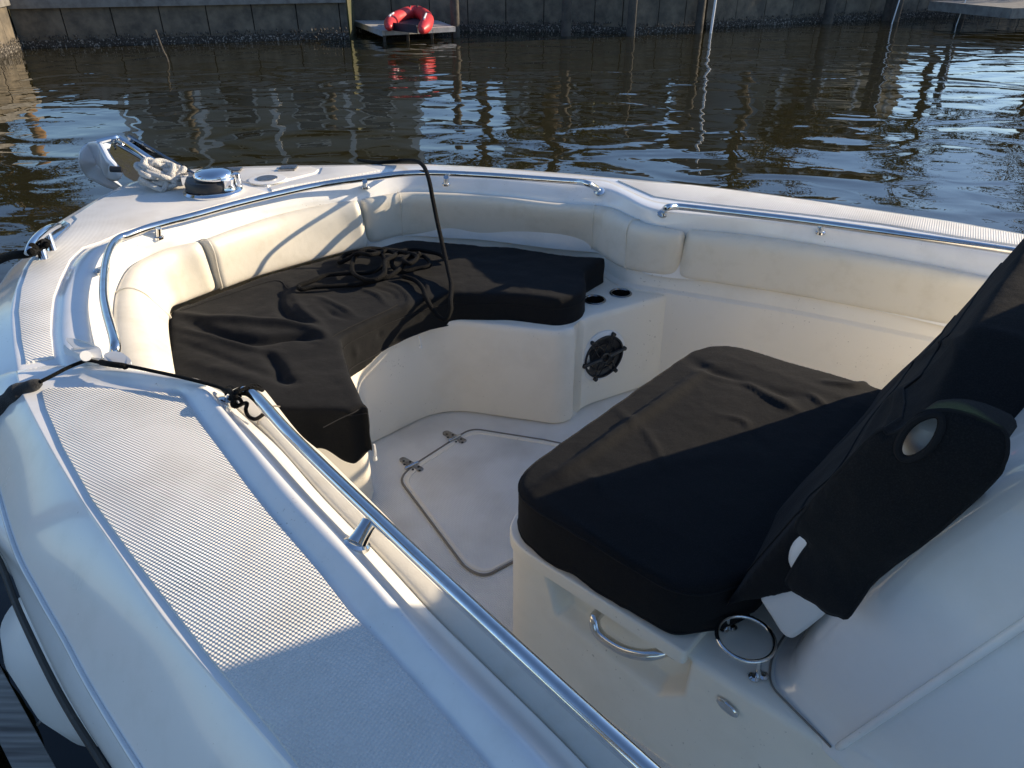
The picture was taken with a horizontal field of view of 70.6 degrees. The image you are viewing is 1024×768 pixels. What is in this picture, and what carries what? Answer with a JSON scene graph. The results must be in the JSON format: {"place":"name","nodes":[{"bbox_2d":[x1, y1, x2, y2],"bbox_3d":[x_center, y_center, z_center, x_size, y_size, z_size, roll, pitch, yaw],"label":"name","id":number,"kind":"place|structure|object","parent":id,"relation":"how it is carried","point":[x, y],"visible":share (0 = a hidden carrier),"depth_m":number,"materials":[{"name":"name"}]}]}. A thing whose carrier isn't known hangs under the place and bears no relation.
{"place":"outdoors","nodes":[
{"label":"outdoors","id":0,"kind":"place"},
{"bbox_2d":[6,0,355,41],"bbox_3d":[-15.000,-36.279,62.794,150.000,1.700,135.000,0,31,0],"label":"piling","id":1,"kind":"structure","parent":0,"point":[350,10],"depth_m":18.79,"materials":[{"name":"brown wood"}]},
{"bbox_2d":[0,0,21,57],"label":"seawall","id":2,"kind":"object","parent":1,"relation":"on","point":[9,44],"visible":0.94,"depth_m":16.05,"materials":[{"name":"beige concrete"}]},
{"bbox_2d":[7,0,349,48],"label":"seawall","id":3,"kind":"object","parent":1,"relation":"on","point":[59,23],"visible":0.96,"depth_m":17.34,"materials":[{"name":"black concrete"}]},
{"bbox_2d":[703,0,968,27],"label":"seawall","id":4,"kind":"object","parent":1,"relation":"on","point":[734,13],"visible":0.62,"depth_m":21.76,"materials":[{"name":"black concrete"}]},
{"bbox_2d":[0,15,1023,767],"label":"water","id":5,"kind":"structure","parent":0,"point":[920,117],"depth_m":10.60,"materials":[{"name":"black liquid"}]},
{"bbox_2d":[0,663,55,767],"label":"dock","id":6,"kind":"object","parent":5,"relation":"in","point":[21,744],"visible":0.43,"depth_m":1.68,"materials":[{"name":"grey wood"}]},
{"bbox_2d":[155,30,168,61],"bbox_3d":[-7.123,-6.798,14.782,0.161,0.804,0.036,0,31,0],"label":"stick","id":7,"kind":"object","parent":5,"relation":"in","point":[161,45],"visible":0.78,"depth_m":14.72,"materials":[{"name":"wood"}]},
{"bbox_2d":[355,20,455,41],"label":"floating platform","id":8,"kind":"structure","parent":5,"relation":"on","point":[377,27],"depth_m":18.47,"materials":[{"name":"grey wood"}]},
{"bbox_2d":[384,5,433,33],"bbox_3d":[-2.497,-9.006,17.823,1.224,0.483,2.775,0,31,0],"label":"dinghy","id":9,"kind":"object","parent":8,"relation":"on","point":[414,19],"visible":1,"depth_m":17.39,"materials":[{"name":"red rubber"}]},
{"bbox_2d":[450,0,459,36],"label":"piling","id":10,"kind":"object","parent":5,"relation":"in","point":[454,8],"visible":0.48,"depth_m":18.61,"materials":[{"name":"wood"}]},
{"bbox_2d":[354,0,561,30],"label":"seawall","id":11,"kind":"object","parent":5,"relation":"in","point":[509,15],"visible":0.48,"depth_m":19.96,"materials":[{"name":"black concrete"}]},
{"bbox_2d":[0,135,1023,767],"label":"boat","id":12,"kind":"object","parent":5,"relation":"on","point":[206,577],"visible":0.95,"depth_m":1.47,"materials":[{"name":"plastic"}]},
{"bbox_2d":[0,239,50,263],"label":"mooring line","id":13,"kind":"object","parent":12,"relation":"attached to","point":[34,250],"visible":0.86,"depth_m":2.22,"materials":[{"name":"black fabric"}]},
{"bbox_2d":[0,598,97,745],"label":"fender","id":14,"kind":"object","parent":12,"relation":"on","point":[24,670],"visible":0.08,"depth_m":1.45,"materials":[{"name":"white plastic"}]},
{"bbox_2d":[63,338,131,365],"bbox_3d":[-0.980,-0.059,1.675,0.216,0.066,0.064,10,33,16],"label":"cleat","id":15,"kind":"object","parent":12,"relation":"attached to","point":[82,350],"visible":0.86,"depth_m":1.67,"materials":[{"name":"silver metal"}]},
{"bbox_2d":[78,135,154,189],"bbox_3d":[-1.609,-0.880,3.021,0.635,0.307,0.188,24,39,34],"label":"anchor","id":16,"kind":"object","parent":12,"relation":"hanging from","point":[98,164],"visible":0.96,"depth_m":3.07,"materials":[{"name":"white metal"}]},
{"bbox_2d":[0,359,263,420],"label":"fender line","id":17,"kind":"object","parent":12,"relation":"attached to","point":[11,394],"visible":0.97,"depth_m":1.59,"materials":[{"name":"black fabric"}]},
{"bbox_2d":[133,157,186,192],"bbox_3d":[-1.405,-0.836,2.888,0.204,0.118,0.148,0,31,0],"label":"anchor rope","id":18,"kind":"object","parent":12,"relation":"on","point":[161,175],"visible":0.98,"depth_m":2.86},
{"bbox_2d":[296,159,453,321],"bbox_3d":[-0.578,-0.947,3.402,0.561,0.387,2.362,-3,31,-4],"label":"dock line","id":19,"kind":"object","parent":12,"relation":"on","point":[373,251],"visible":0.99,"depth_m":2.69,"materials":[{"name":"black fabric"}]},
{"bbox_2d":[168,240,604,463],"bbox_3d":[-0.430,-0.236,2.598,0.996,0.214,1.602,24,39,34],"label":"bench cover","id":20,"kind":"object","parent":12,"relation":"on","point":[302,358],"visible":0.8,"depth_m":2.46,"materials":[{"name":"black fabric"}]},
{"bbox_2d":[517,346,880,634],"bbox_3d":[0.518,0.181,1.839,0.578,0.174,1.036,25,39,35],"label":"seat cover","id":21,"kind":"object","parent":12,"relation":"on","point":[659,500],"visible":0.8,"depth_m":1.65,"materials":[{"name":"black fabric"}]},
{"bbox_2d":[726,238,1023,619],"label":"backrest cover","id":22,"kind":"object","parent":12,"relation":"attached to","point":[867,505],"visible":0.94,"depth_m":1.11,"materials":[{"name":"black fabric"}]},
{"bbox_2d":[561,0,571,35],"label":"piling","id":23,"kind":"object","parent":5,"relation":"in","point":[566,14],"visible":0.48,"depth_m":18.77,"materials":[{"name":"grey wood"}]},
{"bbox_2d":[571,0,628,33],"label":"seawall","id":24,"kind":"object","parent":5,"relation":"in","point":[605,16],"visible":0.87,"depth_m":19.62,"materials":[{"name":"black concrete"}]},
{"bbox_2d":[626,0,636,35],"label":"piling","id":25,"kind":"object","parent":5,"relation":"in","point":[631,17],"visible":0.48,"depth_m":18.78,"materials":[{"name":"grey wood"}]},
{"bbox_2d":[635,0,697,33],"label":"seawall","id":26,"kind":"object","parent":5,"relation":"in","point":[664,16],"visible":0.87,"depth_m":19.52,"materials":[{"name":"black concrete"}]},
{"bbox_2d":[694,0,705,32],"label":"piling","id":27,"kind":"object","parent":5,"relation":"in","point":[700,15],"visible":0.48,"depth_m":19.48,"materials":[{"name":"wood"}]},
{"bbox_2d":[709,0,716,32],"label":"marker pole","id":28,"kind":"object","parent":5,"relation":"in","point":[713,15],"visible":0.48,"depth_m":19.37,"materials":[{"name":"white plastic"}]},
{"bbox_2d":[821,0,836,23],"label":"piling","id":29,"kind":"object","parent":5,"relation":"in","point":[829,11],"visible":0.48,"depth_m":21.67,"materials":[{"name":"grey wood"}]},
{"bbox_2d":[881,0,894,20],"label":"piling","id":30,"kind":"object","parent":5,"relation":"in","point":[887,11],"visible":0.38,"depth_m":22.60,"materials":[{"name":"wood"}]},
{"bbox_2d":[891,0,899,23],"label":"rod","id":31,"kind":"object","parent":5,"relation":"in","point":[895,12],"depth_m":21.58,"materials":[{"name":"white plastic"}]},
{"bbox_2d":[889,0,903,21],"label":"piling","id":32,"kind":"object","parent":5,"relation":"in","point":[898,12],"visible":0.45,"depth_m":22.23,"materials":[{"name":"grey metal"}]},
{"bbox_2d":[955,13,965,17],"bbox_3d":[14.625,-12.847,23.062,0.287,3.100,0.294,0,31,0],"label":"piling","id":33,"kind":"object","parent":5,"relation":"in","point":[961,16],"depth_m":23.48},
{"bbox_2d":[928,0,1023,18],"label":"dock","id":34,"kind":"object","parent":5,"relation":"in","point":[1011,9],"visible":1,"depth_m":20.62,"materials":[{"name":"grey concrete"}]}
]}

